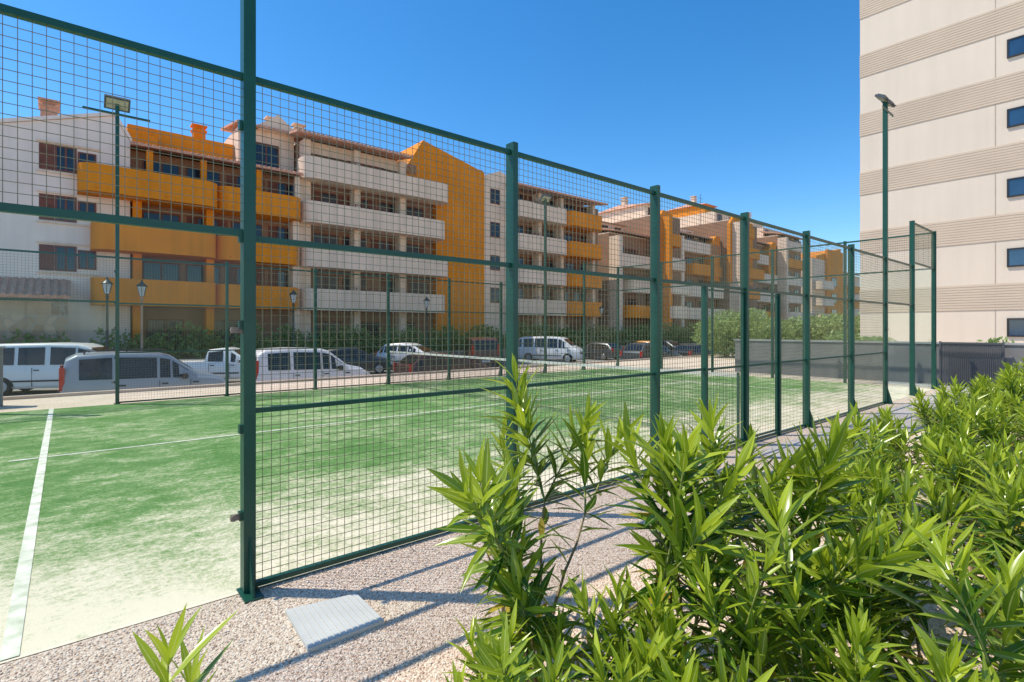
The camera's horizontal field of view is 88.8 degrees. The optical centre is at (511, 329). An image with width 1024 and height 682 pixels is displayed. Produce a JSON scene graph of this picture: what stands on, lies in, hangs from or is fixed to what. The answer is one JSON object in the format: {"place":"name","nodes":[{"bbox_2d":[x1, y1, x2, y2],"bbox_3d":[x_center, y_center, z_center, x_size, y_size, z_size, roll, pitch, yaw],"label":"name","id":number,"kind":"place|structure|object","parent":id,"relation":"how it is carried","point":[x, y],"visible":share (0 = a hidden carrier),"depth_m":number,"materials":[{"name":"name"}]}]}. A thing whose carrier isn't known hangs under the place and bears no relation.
{"place":"outdoors","nodes":[
{"label":"outdoors","id":0,"kind":"place"},
{"bbox_2d":[0,346,4,406],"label":"boundary wall","id":1,"kind":"structure","parent":0,"point":[1,376],"depth_m":10.27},
{"bbox_2d":[3,357,619,396],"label":"road","id":2,"kind":"structure","parent":0,"point":[18,392],"depth_m":22.28,"materials":[{"name":"asphalt"}]},
{"bbox_2d":[0,342,107,395],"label":"parked van","id":3,"kind":"object","parent":2,"relation":"on","point":[28,366],"visible":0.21,"depth_m":20.13,"materials":[{"name":"white paint"}]},
{"bbox_2d":[59,348,224,392],"bbox_3d":[-11.478,1.568,16.492,4.325,1.896,2.120,0,0,-40],"label":"parked van","id":4,"kind":"object","parent":2,"relation":"on","point":[87,371],"visible":0.48,"depth_m":15.50,"materials":[{"name":"silver metal"}]},
{"bbox_2d":[180,347,239,377],"bbox_3d":[-13.595,1.678,24.507,4.875,1.676,2.180,0,0,-11],"label":"parked car","id":5,"kind":"object","parent":2,"relation":"on","point":[213,358],"visible":0.12,"depth_m":23.70,"materials":[{"name":"white paint"}]},
{"bbox_2d":[256,347,369,380],"bbox_3d":[-7.761,1.598,19.992,4.325,1.836,2.120,0,0,-40],"label":"parked van","id":6,"kind":"object","parent":2,"relation":"on","point":[335,367],"visible":0.27,"depth_m":18.97,"materials":[{"name":"white paint"}]},
{"bbox_2d":[328,348,391,373],"bbox_3d":[-8.929,1.778,29.973,4.075,1.476,2.060,0,0,-17],"label":"parked car","id":7,"kind":"object","parent":2,"relation":"on","point":[350,352],"visible":0.33,"depth_m":29.29,"materials":[{"name":"black paint"}]},
{"bbox_2d":[376,342,437,369],"bbox_3d":[-6.186,1.683,32.927,4.575,1.666,2.220,0,0,15],"label":"parked car","id":8,"kind":"object","parent":2,"relation":"on","point":[415,350],"visible":0.14,"depth_m":32.34,"materials":[{"name":"white paint"}]},
{"bbox_2d":[394,353,489,372],"bbox_3d":[-3.059,1.798,24.186,4.625,1.436,2.140,0,0,-40],"label":"parked car","id":9,"kind":"object","parent":2,"relation":"on","point":[427,365],"visible":0.18,"depth_m":23.00,"materials":[{"name":"red paint"}]},
{"bbox_2d":[461,337,498,366],"bbox_3d":[-2.194,1.528,36.107,2.300,1.976,5.075,0,0,-12],"label":"parked van","id":10,"kind":"object","parent":2,"relation":"on","point":[494,343],"visible":0.3,"depth_m":33.77,"materials":[{"name":"red paint"}]},
{"bbox_2d":[518,336,585,362],"bbox_3d":[3.007,1.528,40.487,5.075,1.976,2.300,0,0,21],"label":"parked van","id":11,"kind":"object","parent":2,"relation":"on","point":[568,345],"visible":0.62,"depth_m":39.54,"materials":[{"name":"white paint"}]},
{"bbox_2d":[582,342,624,359],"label":"parked car","id":12,"kind":"object","parent":2,"relation":"on","point":[606,354],"visible":0.42,"depth_m":42.75,"materials":[{"name":"grey paint"}]},
{"bbox_2d":[620,342,681,359],"bbox_3d":[9.213,1.683,34.452,4.575,1.666,2.220,0,0,-40],"label":"parked car","id":13,"kind":"object","parent":2,"relation":"on","point":[643,352],"visible":0.3,"depth_m":33.20,"materials":[{"name":"grey paint"}]},
{"bbox_2d":[673,344,718,355],"bbox_3d":[13.508,1.798,38.045,4.625,1.436,2.140,0,0,-40],"label":"parked car","id":14,"kind":"object","parent":2,"relation":"on","point":[685,351],"visible":0.17,"depth_m":36.66,"materials":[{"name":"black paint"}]},
{"bbox_2d":[287,122,483,350],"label":"apartment block","id":15,"kind":"structure","parent":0,"point":[350,287],"depth_m":38.49,"materials":[{"name":"paint"}]},
{"bbox_2d":[314,233,338,244],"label":"window","id":16,"kind":"structure","parent":15,"relation":"in","point":[316,239],"depth_m":36.65,"materials":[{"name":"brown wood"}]},
{"bbox_2d":[317,274,338,289],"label":"window","id":17,"kind":"structure","parent":15,"relation":"in","point":[333,284],"depth_m":36.87,"materials":[{"name":"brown glass"}]},
{"bbox_2d":[314,191,343,204],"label":"window","id":18,"kind":"structure","parent":15,"relation":"in","point":[316,193],"depth_m":36.78,"materials":[{"name":"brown wood"}]},
{"bbox_2d":[317,321,340,346],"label":"window","id":19,"kind":"structure","parent":15,"relation":"in","point":[325,323],"depth_m":36.91,"materials":[{"name":"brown glass"}]},
{"bbox_2d":[360,321,379,350],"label":"window","id":20,"kind":"structure","parent":15,"relation":"in","point":[371,327],"depth_m":38.89,"materials":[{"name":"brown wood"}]},
{"bbox_2d":[371,239,394,250],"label":"window","id":21,"kind":"structure","parent":15,"relation":"in","point":[376,244],"depth_m":39.36,"materials":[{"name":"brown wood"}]},
{"bbox_2d":[409,280,428,293],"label":"window","id":22,"kind":"structure","parent":15,"relation":"in","point":[421,289],"depth_m":41.50,"materials":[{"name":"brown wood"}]},
{"bbox_2d":[0,0,859,276],"label":"sky","id":23,"kind":"structure","parent":0,"point":[752,106],"materials":[{"name":"blue"}]},
{"bbox_2d":[0,355,1022,681],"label":"gravel ground","id":24,"kind":"structure","parent":0,"point":[280,639],"depth_m":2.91,"materials":[{"name":"gravel"}]},
{"bbox_2d":[82,94,149,404],"bbox_3d":[-8.045,-1.593,10.652,1.100,6.236,0.272,0,0,-40],"label":"floodlight pole","id":25,"kind":"object","parent":24,"relation":"on","point":[121,101],"visible":0.95,"depth_m":10.60,"materials":[{"name":"green metal"}]},
{"bbox_2d":[132,603,237,681],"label":"oleander plant","id":26,"kind":"object","parent":24,"relation":"on","point":[167,653],"visible":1,"depth_m":1.24,"materials":[{"name":"green plant"}]},
{"bbox_2d":[236,0,263,603],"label":"floodlight pole","id":27,"kind":"object","parent":24,"relation":"on","point":[248,591],"visible":0.96,"depth_m":3.01,"materials":[{"name":"green metal"}]},
{"bbox_2d":[285,593,383,653],"bbox_3d":[-0.932,1.512,2.743,0.383,0.027,0.432,0,0,-37],"label":"drain cover","id":28,"kind":"object","parent":24,"relation":"on","point":[321,625],"visible":1,"depth_m":2.69,"materials":[{"name":"grey plastic"}]},
{"bbox_2d":[0,368,931,663],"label":"court surface","id":29,"kind":"object","parent":24,"relation":"on","point":[128,534],"visible":0.67,"depth_m":5.29,"materials":[{"name":"green carpet"}]},
{"bbox_2d":[0,248,618,402],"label":"court fence","id":30,"kind":"object","parent":29,"relation":"on","point":[227,312],"visible":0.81,"depth_m":13.19,"materials":[{"name":"green painted metal"},{"name":"weathered wire"}]},
{"bbox_2d":[0,371,896,660],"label":"court line","id":31,"kind":"object","parent":29,"relation":"on","point":[14,629],"visible":0.9,"depth_m":3.50,"materials":[{"name":"paint"}]},
{"bbox_2d":[0,3,940,586],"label":"court fence","id":32,"kind":"object","parent":29,"relation":"on","point":[726,247],"visible":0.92,"depth_m":4.30,"materials":[{"name":"metal"}]},
{"bbox_2d":[389,350,739,439],"bbox_3d":[-0.182,1.050,10.688,0.030,0.950,9.851,0,0,-41],"label":"court net","id":33,"kind":"object","parent":29,"relation":"on","point":[737,376],"visible":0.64,"depth_m":8.99,"materials":[{"name":"fabric"}]},
{"bbox_2d":[619,232,930,382],"bbox_3d":[7.503,-0.485,17.117,0.100,4.020,9.881,0,0,-41],"label":"court fence","id":34,"kind":"object","parent":29,"relation":"on","point":[845,268],"visible":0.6,"depth_m":16.31,"materials":[{"name":"metal"}]},
{"bbox_2d":[450,415,539,613],"bbox_3d":[-0.085,0.982,2.747,0.512,1.090,0.314,0,0,15],"label":"oleander plant","id":35,"kind":"object","parent":24,"relation":"on","point":[501,442],"visible":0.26,"depth_m":2.72,"materials":[{"name":"green plant"}]},
{"bbox_2d":[443,638,582,681],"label":"oleander plant","id":36,"kind":"object","parent":24,"relation":"on","point":[550,674],"visible":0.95,"depth_m":1.39,"materials":[{"name":"green plant"}]},
{"bbox_2d":[537,194,556,372],"bbox_3d":[1.159,-1.593,18.351,1.100,6.236,0.272,0,0,-40],"label":"floodlight pole","id":37,"kind":"object","parent":24,"relation":"on","point":[545,200],"visible":0.92,"depth_m":18.32,"materials":[{"name":"green metal"}]},
{"bbox_2d":[444,599,659,681],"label":"oleander plant","id":38,"kind":"object","parent":24,"relation":"on","point":[493,657],"visible":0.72,"depth_m":1.61,"materials":[{"name":"green plant"}]},
{"bbox_2d":[426,354,769,681],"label":"oleander plant","id":39,"kind":"object","parent":24,"relation":"on","point":[506,572],"visible":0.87,"depth_m":1.99,"materials":[{"name":"green plant"}]},
{"bbox_2d":[568,627,712,681],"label":"oleander plant","id":40,"kind":"object","parent":24,"relation":"on","point":[598,661],"visible":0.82,"depth_m":1.51,"materials":[{"name":"green plant"}]},
{"bbox_2d":[548,532,784,681],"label":"oleander plant","id":41,"kind":"object","parent":24,"relation":"on","point":[651,619],"visible":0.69,"depth_m":1.80,"materials":[{"name":"green plant"}]},
{"bbox_2d":[690,307,770,356],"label":"shrub","id":42,"kind":"object","parent":24,"relation":"on","point":[737,326],"visible":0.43,"depth_m":27.81,"materials":[{"name":"green plant"}]},
{"bbox_2d":[586,533,908,681],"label":"oleander plant","id":43,"kind":"object","parent":24,"relation":"on","point":[852,665],"visible":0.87,"depth_m":1.64,"materials":[{"name":"green plant"}]},
{"bbox_2d":[751,318,796,339],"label":"shrub","id":44,"kind":"object","parent":24,"relation":"on","point":[789,333],"visible":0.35,"depth_m":29.66,"materials":[{"name":"green plant"}]},
{"bbox_2d":[628,464,920,681],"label":"oleander plant","id":45,"kind":"object","parent":24,"relation":"on","point":[781,659],"visible":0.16,"depth_m":2.02,"materials":[{"name":"green plant"}]},
{"bbox_2d":[604,394,950,681],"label":"oleander plant","id":46,"kind":"object","parent":24,"relation":"on","point":[810,493],"visible":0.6,"depth_m":2.06,"materials":[{"name":"green plant"}]},
{"bbox_2d":[685,422,880,596],"bbox_3d":[1.348,1.015,2.788,1.053,1.030,0.682,0,0,-3],"label":"oleander plant","id":47,"kind":"object","parent":24,"relation":"on","point":[744,502],"visible":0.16,"depth_m":2.75,"materials":[{"name":"green plant"}]},
{"bbox_2d":[784,313,842,339],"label":"shrub","id":48,"kind":"object","parent":24,"relation":"on","point":[831,323],"visible":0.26,"depth_m":31.39,"materials":[{"name":"green plant"}]},
{"bbox_2d":[793,418,922,546],"bbox_3d":[2.426,1.061,3.624,0.958,0.937,0.621,0,0,-14],"label":"oleander plant","id":49,"kind":"object","parent":24,"relation":"on","point":[878,446],"visible":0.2,"depth_m":3.63,"materials":[{"name":"green plant"}]},
{"bbox_2d":[734,339,1023,386],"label":"boundary wall","id":50,"kind":"structure","parent":24,"relation":"on","point":[898,361],"depth_m":15.63,"materials":[{"name":"concrete"}]},
{"bbox_2d":[827,427,941,514],"bbox_3d":[2.818,1.112,4.035,0.814,0.840,0.877,0,0,3],"label":"oleander plant","id":51,"kind":"object","parent":24,"relation":"on","point":[904,449],"visible":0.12,"depth_m":3.79,"materials":[{"name":"green plant"}]},
{"bbox_2d":[875,93,895,403],"bbox_3d":[7.685,-1.621,10.720,0.720,6.292,0.235,0,0,-40],"label":"floodlight pole","id":52,"kind":"object","parent":24,"relation":"on","point":[884,100],"visible":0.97,"depth_m":10.71,"materials":[{"name":"green metal"}]},
{"bbox_2d":[821,401,953,496],"bbox_3d":[3.177,1.082,4.435,0.962,0.952,0.742,0,0,-14],"label":"oleander plant","id":53,"kind":"object","parent":24,"relation":"on","point":[884,415],"visible":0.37,"depth_m":4.34,"materials":[{"name":"green plant"}]},
{"bbox_2d":[763,491,1023,681],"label":"oleander plant","id":54,"kind":"object","parent":24,"relation":"on","point":[908,592],"visible":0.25,"depth_m":2.10,"materials":[{"name":"green plant"}]},
{"bbox_2d":[812,444,990,601],"bbox_3d":[1.875,1.081,2.812,0.743,0.954,0.964,0,0,6],"label":"oleander plant","id":55,"kind":"object","parent":24,"relation":"on","point":[907,495],"visible":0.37,"depth_m":2.56,"materials":[{"name":"green plant"}]},
{"bbox_2d":[786,520,1023,681],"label":"oleander plant","id":56,"kind":"object","parent":24,"relation":"on","point":[951,667],"visible":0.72,"depth_m":1.47,"materials":[{"name":"green plant"}]},
{"bbox_2d":[903,385,976,444],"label":"oleander plant","id":57,"kind":"object","parent":24,"relation":"on","point":[919,399],"visible":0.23,"depth_m":5.60,"materials":[{"name":"green plant"}]},
{"bbox_2d":[860,0,1023,342],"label":"apartment tower","id":58,"kind":"structure","parent":24,"relation":"on","point":[946,77],"depth_m":24.04,"materials":[{"name":"paint"}]},
{"bbox_2d":[1007,318,1023,336],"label":"window","id":59,"kind":"structure","parent":58,"relation":"in","point":[1015,326],"depth_m":22.34,"materials":[{"name":"glass"}]},
{"bbox_2d":[1007,247,1023,266],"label":"window","id":60,"kind":"structure","parent":58,"relation":"in","point":[1015,256],"depth_m":22.34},
{"bbox_2d":[1007,176,1023,197],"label":"window","id":61,"kind":"structure","parent":58,"relation":"in","point":[1015,186],"depth_m":22.34,"materials":[{"name":"glass"}]},
{"bbox_2d":[1007,105,1023,127],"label":"window","id":62,"kind":"structure","parent":58,"relation":"in","point":[1015,116],"depth_m":22.34,"materials":[{"name":"glass"}]},
{"bbox_2d":[1007,35,1023,58],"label":"window","id":63,"kind":"structure","parent":58,"relation":"in","point":[1015,46],"depth_m":22.34,"materials":[{"name":"glass"}]},
{"bbox_2d":[890,516,1023,671],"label":"oleander plant","id":64,"kind":"object","parent":24,"relation":"on","point":[960,541],"visible":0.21,"depth_m":2.20,"materials":[{"name":"green plant"}]},
{"bbox_2d":[899,449,1023,638],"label":"oleander plant","id":65,"kind":"object","parent":24,"relation":"on","point":[1008,511],"visible":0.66,"depth_m":2.53,"materials":[{"name":"green plant"}]},
{"bbox_2d":[909,386,1013,454],"bbox_3d":[4.972,1.078,5.880,0.741,0.903,0.993,0,0,-36],"label":"oleander plant","id":66,"kind":"object","parent":24,"relation":"on","point":[957,402],"visible":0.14,"depth_m":5.84,"materials":[{"name":"green plant"}]},
{"bbox_2d":[902,431,1023,542],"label":"oleander plant","id":67,"kind":"object","parent":24,"relation":"on","point":[927,460],"visible":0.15,"depth_m":3.70,"materials":[{"name":"green plant"}]},
{"bbox_2d":[935,378,1004,445],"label":"oleander plant","id":68,"kind":"object","parent":24,"relation":"on","point":[942,392],"visible":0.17,"depth_m":6.54,"materials":[{"name":"green plant"}]},
{"bbox_2d":[920,431,1023,575],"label":"oleander plant","id":69,"kind":"object","parent":24,"relation":"on","point":[961,470],"visible":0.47,"depth_m":3.30,"materials":[{"name":"green plant"}]},
{"bbox_2d":[924,391,1023,515],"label":"oleander plant","id":70,"kind":"object","parent":24,"relation":"on","point":[964,430],"visible":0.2,"depth_m":4.12,"materials":[{"name":"green plant"}]},
{"bbox_2d":[932,375,1022,437],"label":"oleander plant","id":71,"kind":"object","parent":24,"relation":"on","point":[976,389],"visible":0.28,"depth_m":6.79,"materials":[{"name":"green plant"}]},
{"bbox_2d":[935,389,1023,502],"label":"oleander plant","id":72,"kind":"object","parent":24,"relation":"on","point":[988,430],"visible":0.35,"depth_m":4.44,"materials":[{"name":"green plant"}]},
{"bbox_2d":[963,397,1023,458],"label":"oleander plant","id":73,"kind":"object","parent":24,"relation":"on","point":[1018,418],"visible":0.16,"depth_m":4.66,"materials":[{"name":"green plant"}]},
{"bbox_2d":[965,548,1023,680],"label":"oleander plant","id":74,"kind":"object","parent":24,"relation":"on","point":[996,598],"visible":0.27,"depth_m":1.63,"materials":[{"name":"green plant"}]},
{"bbox_2d":[990,361,1023,409],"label":"oleander plant","id":75,"kind":"object","parent":24,"relation":"on","point":[1007,375],"visible":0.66,"depth_m":6.45,"materials":[{"name":"green plant"}]},
{"bbox_2d":[990,388,1023,442],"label":"oleander plant","id":76,"kind":"object","parent":24,"relation":"on","point":[1011,398],"visible":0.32,"depth_m":6.15,"materials":[{"name":"green plant"}]},
{"bbox_2d":[480,170,608,346],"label":"apartment block","id":77,"kind":"structure","parent":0,"point":[491,277],"depth_m":48.70,"materials":[{"name":"paint"}]},
{"bbox_2d":[801,249,859,319],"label":"apartment block","id":78,"kind":"structure","parent":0,"point":[832,292],"depth_m":94.41,"materials":[{"name":"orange paint"}]},
{"bbox_2d":[755,389,967,460],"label":"path","id":79,"kind":"structure","parent":0,"point":[900,411],"depth_m":8.16,"materials":[{"name":"concrete"}]},
{"bbox_2d":[874,381,972,387],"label":"path","id":80,"kind":"structure","parent":0,"point":[907,383],"depth_m":14.64,"materials":[{"name":"concrete"}]},
{"bbox_2d":[939,341,1004,384],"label":"slatted gate","id":81,"kind":"structure","parent":80,"relation":"on","point":[965,361],"depth_m":13.78,"materials":[{"name":"metal"}]},
{"label":"ground","id":82,"kind":"structure","parent":0,"visible":0},
{"bbox_2d":[2,327,122,348],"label":"hedge","id":83,"kind":"object","parent":82,"relation":"on","point":[32,340],"visible":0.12,"depth_m":24.64,"materials":[{"name":"green plant"}]},
{"bbox_2d":[0,96,131,348],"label":"apartment house","id":84,"kind":"structure","parent":82,"relation":"on","point":[78,322],"depth_m":26.48,"materials":[{"name":"paint"}]},
{"bbox_2d":[39,143,76,173],"bbox_3d":[-23.142,-8.725,26.649,1.450,1.300,0.050,0,0,-40],"label":"window","id":85,"kind":"structure","parent":84,"relation":"in","point":[65,151],"depth_m":26.66,"materials":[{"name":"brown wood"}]},
{"bbox_2d":[39,193,76,222],"bbox_3d":[-23.142,-6.175,26.649,1.450,1.300,0.050,0,0,-40],"label":"window","id":86,"kind":"structure","parent":84,"relation":"in","point":[65,204],"depth_m":26.66,"materials":[{"name":"brown wood"}]},
{"bbox_2d":[39,244,76,271],"bbox_3d":[-23.142,-3.625,26.649,1.450,1.300,0.050,0,0,-40],"label":"window","id":87,"kind":"structure","parent":84,"relation":"in","point":[42,247],"depth_m":26.66,"materials":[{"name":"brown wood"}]},
{"bbox_2d":[78,250,95,269],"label":"window","id":88,"kind":"structure","parent":84,"relation":"in","point":[88,265],"depth_m":27.35,"materials":[{"name":"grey glass"}]},
{"bbox_2d":[77,115,303,358],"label":"apartment block","id":89,"kind":"structure","parent":82,"relation":"on","point":[154,243],"depth_m":30.66,"materials":[{"name":"paint"}]},
{"bbox_2d":[142,261,179,280],"bbox_3d":[-20.100,-2.700,29.976,1.800,2.250,0.050,0,0,-40],"label":"window","id":90,"kind":"structure","parent":89,"relation":"in","point":[145,264],"depth_m":29.95,"materials":[{"name":"grey glass"}]},
{"bbox_2d":[142,211,179,221],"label":"window","id":91,"kind":"structure","parent":89,"relation":"in","point":[152,215],"depth_m":29.95,"materials":[{"name":"blue glass"}]},
{"bbox_2d":[142,159,179,175],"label":"window","id":92,"kind":"structure","parent":89,"relation":"in","point":[159,167],"depth_m":30.04,"materials":[{"name":"blue glass"}]},
{"bbox_2d":[147,319,183,357],"bbox_3d":[-19.947,0.625,30.105,1.800,2.400,0.050,0,0,-40],"label":"window","id":93,"kind":"structure","parent":89,"relation":"in","point":[157,324],"depth_m":30.11,"materials":[{"name":"grey glass"}]},
{"bbox_2d":[186,264,219,283],"bbox_3d":[-18.489,-2.700,31.324,1.800,2.250,0.050,0,0,-40],"label":"window","id":94,"kind":"structure","parent":89,"relation":"in","point":[194,272],"depth_m":31.13,"materials":[{"name":"grey glass"}]},
{"bbox_2d":[186,166,219,185],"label":"window","id":95,"kind":"structure","parent":89,"relation":"in","point":[196,173],"depth_m":31.47,"materials":[{"name":"blue glass"}]},
{"bbox_2d":[187,216,227,235],"bbox_3d":[-18.317,-5.825,31.468,2.150,1.700,0.050,0,0,-40],"label":"window","id":96,"kind":"structure","parent":89,"relation":"in","point":[217,222],"depth_m":31.68,"materials":[{"name":"brown glass"}]},
{"bbox_2d":[214,320,239,348],"bbox_3d":[-17.645,0.625,32.030,1.800,2.400,0.050,0,0,-40],"label":"window","id":97,"kind":"structure","parent":89,"relation":"in","point":[219,325],"depth_m":31.99,"materials":[{"name":"grey glass"}]},
{"bbox_2d":[229,267,261,285],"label":"window","id":98,"kind":"structure","parent":89,"relation":"in","point":[231,271],"depth_m":32.51,"materials":[{"name":"brown glass"}]},
{"bbox_2d":[256,142,278,168],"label":"window","id":99,"kind":"structure","parent":89,"relation":"in","point":[266,150],"depth_m":34.95,"materials":[{"name":"blue glass"}]},
{"bbox_2d":[268,270,286,286],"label":"window","id":100,"kind":"structure","parent":89,"relation":"in","point":[283,273],"depth_m":34.01,"materials":[{"name":"grey glass"}]},
{"bbox_2d":[268,226,287,238],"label":"window","id":101,"kind":"structure","parent":89,"relation":"in","point":[274,234],"depth_m":34.02,"materials":[{"name":"brown glass"}]},
{"bbox_2d":[268,181,293,195],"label":"window","id":102,"kind":"structure","parent":89,"relation":"in","point":[275,185],"depth_m":34.18,"materials":[{"name":"blue glass"}]},
{"bbox_2d":[105,320,440,358],"bbox_3d":[-13.171,1.011,32.801,20.180,3.135,2.543,0,0,-41],"label":"hedge","id":103,"kind":"object","parent":82,"relation":"on","point":[205,339],"visible":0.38,"depth_m":30.62,"materials":[{"name":"green plant"}]},
{"bbox_2d":[3,353,734,399],"bbox_3d":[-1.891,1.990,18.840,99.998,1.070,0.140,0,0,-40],"label":"kerb","id":104,"kind":"structure","parent":82,"relation":"on","point":[113,391],"depth_m":13.49,"materials":[{"name":"concrete"}]},
{"bbox_2d":[423,321,643,350],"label":"hedge","id":105,"kind":"object","parent":82,"relation":"on","point":[624,339],"visible":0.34,"depth_m":46.30,"materials":[{"name":"green plant"}]},
{"bbox_2d":[598,194,811,343],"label":"apartment complex","id":106,"kind":"structure","parent":82,"relation":"on","point":[643,304],"depth_m":65.97,"materials":[{"name":"paint"}]},
{"bbox_2d":[624,322,797,342],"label":"hedge","id":107,"kind":"object","parent":82,"relation":"on","point":[645,333],"visible":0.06,"depth_m":58.42,"materials":[{"name":"green plant"}]},
{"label":"pavement","id":108,"kind":"structure","parent":0,"visible":0},
{"bbox_2d":[101,277,111,348],"bbox_3d":[-19.679,-0.070,25.407,0.500,4.950,0.500,0,0,0],"label":"street lamp","id":109,"kind":"object","parent":108,"relation":"on","point":[108,287],"visible":0.68,"depth_m":25.36,"materials":[{"name":"metal"}]},
{"bbox_2d":[136,280,147,349],"bbox_3d":[-18.620,-0.045,26.293,0.500,4.900,0.500,0,0,0],"label":"street lamp","id":110,"kind":"object","parent":108,"relation":"on","point":[142,286],"visible":0.61,"depth_m":26.24,"materials":[{"name":"metal"}]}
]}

